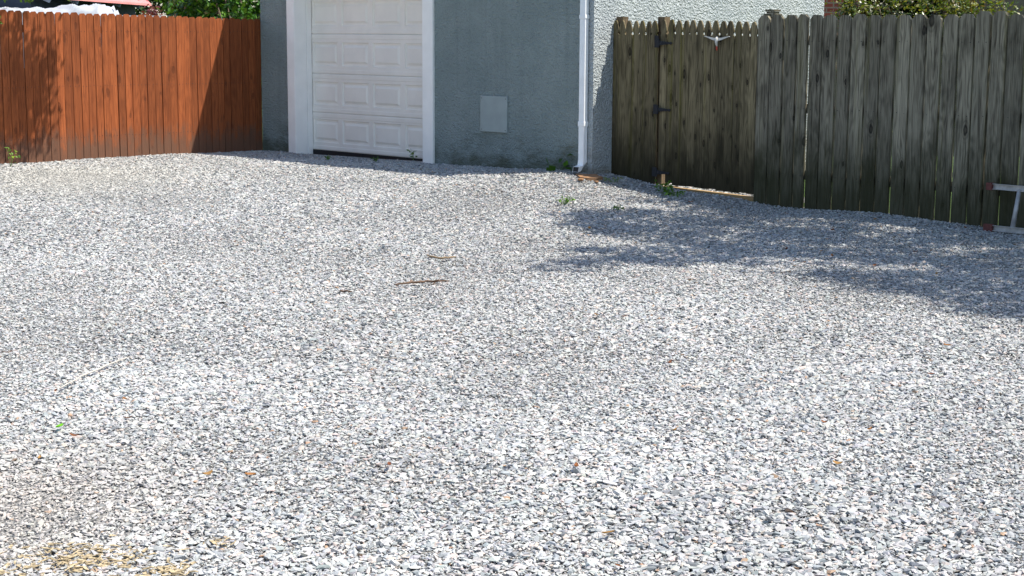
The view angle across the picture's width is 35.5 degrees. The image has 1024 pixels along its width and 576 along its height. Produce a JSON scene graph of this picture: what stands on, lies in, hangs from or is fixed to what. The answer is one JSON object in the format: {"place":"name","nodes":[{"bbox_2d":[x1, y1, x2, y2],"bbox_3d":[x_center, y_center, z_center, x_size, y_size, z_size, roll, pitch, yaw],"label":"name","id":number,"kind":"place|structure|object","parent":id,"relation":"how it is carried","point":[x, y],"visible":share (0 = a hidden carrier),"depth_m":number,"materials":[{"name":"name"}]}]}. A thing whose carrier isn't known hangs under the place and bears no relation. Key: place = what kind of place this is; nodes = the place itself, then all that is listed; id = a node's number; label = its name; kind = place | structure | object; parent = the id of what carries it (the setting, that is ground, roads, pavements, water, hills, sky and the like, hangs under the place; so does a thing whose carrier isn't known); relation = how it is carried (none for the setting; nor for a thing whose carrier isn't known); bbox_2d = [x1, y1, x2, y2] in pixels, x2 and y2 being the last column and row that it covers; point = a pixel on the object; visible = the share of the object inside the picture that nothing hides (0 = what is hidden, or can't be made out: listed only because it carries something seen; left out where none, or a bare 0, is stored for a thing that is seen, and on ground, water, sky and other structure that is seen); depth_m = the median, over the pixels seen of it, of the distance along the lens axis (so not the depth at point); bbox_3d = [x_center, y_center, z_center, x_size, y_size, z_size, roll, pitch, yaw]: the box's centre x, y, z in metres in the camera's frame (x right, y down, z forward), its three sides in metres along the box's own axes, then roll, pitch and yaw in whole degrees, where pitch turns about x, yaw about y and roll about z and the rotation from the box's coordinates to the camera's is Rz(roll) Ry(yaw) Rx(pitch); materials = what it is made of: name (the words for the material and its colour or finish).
{"place":"outdoors","nodes":[
{"label":"outdoors","id":0,"kind":"place"},
{"bbox_2d":[0,150,1023,575],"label":"gravel lot","id":1,"kind":"structure","parent":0,"point":[424,552],"depth_m":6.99,"materials":[{"name":"grey gravel"}]},
{"bbox_2d":[4,147,19,166],"bbox_3d":[-5.635,-1.476,18.037,0.137,0.239,0.152,-8,12,-43],"label":"weed","id":2,"kind":"object","parent":1,"relation":"on","point":[11,153],"visible":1,"depth_m":18.02,"materials":[{"name":"green plant"}]},
{"bbox_2d":[59,357,128,388],"bbox_3d":[-2.042,0.408,7.813,0.029,0.019,0.810,2,9,9],"label":"twig","id":3,"kind":"object","parent":1,"relation":"on","point":[93,371],"visible":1,"depth_m":7.82,"materials":[{"name":"grey wood"}]},
{"bbox_2d":[0,534,188,575],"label":"straw clump","id":4,"kind":"object","parent":1,"relation":"on","point":[65,560],"visible":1,"depth_m":5.09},
{"bbox_2d":[117,557,197,575],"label":"straw clump","id":5,"kind":"object","parent":1,"relation":"on","point":[167,569],"visible":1,"depth_m":4.99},
{"bbox_2d":[202,537,235,547],"bbox_3d":[-0.954,0.838,5.264,0.110,0.027,0.088,3,9,16],"label":"straw clump","id":6,"kind":"object","parent":1,"relation":"on","point":[214,542],"visible":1,"depth_m":5.26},
{"bbox_2d":[406,148,417,160],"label":"weed","id":7,"kind":"object","parent":1,"relation":"on","point":[412,153],"visible":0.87,"depth_m":18.94,"materials":[{"name":"green plant"}]},
{"bbox_2d":[394,279,448,284],"bbox_3d":[-0.601,-0.041,10.634,0.384,0.035,0.076,-2,9,-16],"label":"twig","id":8,"kind":"object","parent":1,"relation":"on","point":[424,281],"visible":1,"depth_m":10.64,"materials":[{"name":"brown wood"}]},
{"bbox_2d":[426,254,455,258],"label":"twig","id":9,"kind":"object","parent":1,"relation":"on","point":[445,257],"visible":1,"depth_m":11.74,"materials":[{"name":"beige wood"}]},
{"bbox_2d":[260,0,823,174],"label":"garage","id":10,"kind":"structure","parent":1,"relation":"on","point":[520,84],"depth_m":18.22,"materials":[{"name":"paint"}]},
{"bbox_2d":[311,0,422,160],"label":"garage door","id":11,"kind":"structure","parent":10,"relation":"in","point":[360,113],"depth_m":19.61,"materials":[{"name":"paint"}]},
{"bbox_2d":[546,154,572,170],"bbox_3d":[0.568,-1.325,16.965,0.406,0.216,0.304,-6,11,-34],"label":"weed","id":12,"kind":"object","parent":1,"relation":"on","point":[553,167],"visible":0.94,"depth_m":16.93,"materials":[{"name":"green plant"}]},
{"bbox_2d":[553,196,574,204],"bbox_3d":[0.510,-0.827,15.111,0.190,0.098,0.164,8,12,39],"label":"weed","id":13,"kind":"object","parent":1,"relation":"on","point":[565,202],"visible":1,"depth_m":15.09,"materials":[{"name":"green plant"}]},
{"bbox_2d":[576,173,602,181],"bbox_3d":[0.789,-1.142,16.592,0.260,0.050,0.350,-13,18,-43],"label":"splash slab","id":14,"kind":"object","parent":1,"relation":"on","point":[591,177],"depth_m":16.52,"materials":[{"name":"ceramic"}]},
{"bbox_2d":[603,176,621,181],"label":"weed","id":15,"kind":"object","parent":1,"relation":"on","point":[610,180],"visible":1,"depth_m":16.42,"materials":[{"name":"green plant"}]},
{"bbox_2d":[611,17,669,183],"bbox_3d":[1.321,-1.744,16.695,0.143,2.145,0.681,-8,13,-44],"label":"picket fence","id":16,"kind":"object","parent":1,"relation":"on","point":[635,98],"visible":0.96,"depth_m":16.63,"materials":[{"name":"wood"}]},
{"bbox_2d":[652,19,757,193],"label":"picket gate","id":17,"kind":"structure","parent":16,"relation":"attached to","point":[706,109],"depth_m":15.95,"materials":[{"name":"wood"}]},
{"bbox_2d":[704,36,729,49],"bbox_3d":[2.011,-2.405,15.740,0.037,0.144,0.320,-8,13,-44],"label":"winged ornament","id":18,"kind":"object","parent":17,"relation":"attached to","point":[716,39],"visible":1,"depth_m":15.73,"materials":[{"name":"white metal"}]},
{"bbox_2d":[654,179,674,193],"bbox_3d":[1.525,-1.013,16.011,0.205,0.148,0.304,-4,10,-27],"label":"weed","id":19,"kind":"object","parent":1,"relation":"on","point":[665,189],"visible":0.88,"depth_m":16.01,"materials":[{"name":"green plant"}]},
{"bbox_2d":[665,190,686,196],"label":"weed","id":20,"kind":"object","parent":1,"relation":"on","point":[671,193],"visible":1,"depth_m":15.86,"materials":[{"name":"green plant"}]},
{"bbox_2d":[662,186,752,201],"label":"wooden sill","id":21,"kind":"structure","parent":1,"relation":"on","point":[748,198],"depth_m":15.95,"materials":[{"name":"brown wood"}]},
{"bbox_2d":[753,9,1023,227],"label":"weathered fence","id":22,"kind":"object","parent":1,"relation":"on","point":[868,107],"visible":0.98,"depth_m":14.43,"materials":[{"name":"wood"}]},
{"bbox_2d":[983,182,1023,233],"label":"metal ladder","id":23,"kind":"object","parent":1,"relation":"on","point":[1012,228],"visible":1,"depth_m":13.55,"materials":[{"name":"white metal"}]},
{"bbox_2d":[135,0,895,16],"label":"sky","id":24,"kind":"structure","parent":0,"point":[163,13],"materials":[{"name":"white"}]},
{"bbox_2d":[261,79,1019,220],"bbox_3d":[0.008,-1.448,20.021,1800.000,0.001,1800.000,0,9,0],"label":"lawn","id":25,"kind":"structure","parent":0,"point":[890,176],"depth_m":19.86,"materials":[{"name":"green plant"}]},
{"bbox_2d":[0,0,68,23],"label":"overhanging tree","id":26,"kind":"object","parent":25,"relation":"on","point":[29,1],"visible":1,"depth_m":16.74,"materials":[{"name":"green plant"}]},
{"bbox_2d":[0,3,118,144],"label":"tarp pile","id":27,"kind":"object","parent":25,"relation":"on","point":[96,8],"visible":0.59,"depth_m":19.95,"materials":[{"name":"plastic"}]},
{"bbox_2d":[0,0,151,14],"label":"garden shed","id":28,"kind":"structure","parent":25,"relation":"on","point":[122,7],"depth_m":23.18,"materials":[{"name":"white"}]},
{"bbox_2d":[0,9,262,163],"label":"stained fence","id":29,"kind":"object","parent":25,"relation":"on","point":[141,85],"visible":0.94,"depth_m":19.39,"materials":[{"name":"brown wood"}]},
{"bbox_2d":[141,4,162,15],"bbox_3d":[-5.115,-2.964,22.833,0.479,2.162,0.666,0,9,0],"label":"purple bush","id":30,"kind":"object","parent":25,"relation":"on","point":[155,12],"visible":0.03,"depth_m":22.65,"materials":[{"name":"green plant"}]},
{"bbox_2d":[135,0,261,81],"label":"dark hedge","id":31,"kind":"object","parent":25,"relation":"on","point":[145,8],"depth_m":30.86,"materials":[{"name":"green plant"}]},
{"bbox_2d":[157,0,259,18],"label":"leafy tree","id":32,"kind":"object","parent":25,"relation":"on","point":[165,6],"visible":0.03,"depth_m":25.19,"materials":[{"name":"green plant"}]},
{"bbox_2d":[165,0,261,86],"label":"leafy tree","id":33,"kind":"object","parent":25,"relation":"on","point":[194,8],"visible":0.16,"depth_m":23.68,"materials":[{"name":"green plant"}]},
{"bbox_2d":[865,0,941,89],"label":"dark hedge","id":34,"kind":"object","parent":25,"relation":"on","point":[905,11],"visible":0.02,"depth_m":27.52,"materials":[{"name":"green plant"}]},
{"bbox_2d":[824,0,1023,152],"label":"garden bush","id":35,"kind":"object","parent":25,"relation":"on","point":[852,8],"visible":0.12,"depth_m":19.67,"materials":[{"name":"green plant"}]},
{"bbox_2d":[925,0,1023,155],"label":"tan house","id":36,"kind":"structure","parent":25,"relation":"on","point":[1020,3],"depth_m":23.94,"materials":[{"name":"beige"}]},
{"bbox_2d":[824,0,860,121],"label":"brick house","id":37,"kind":"structure","parent":0,"point":[828,7],"depth_m":25.61,"materials":[{"name":"red brick"}]}
]}

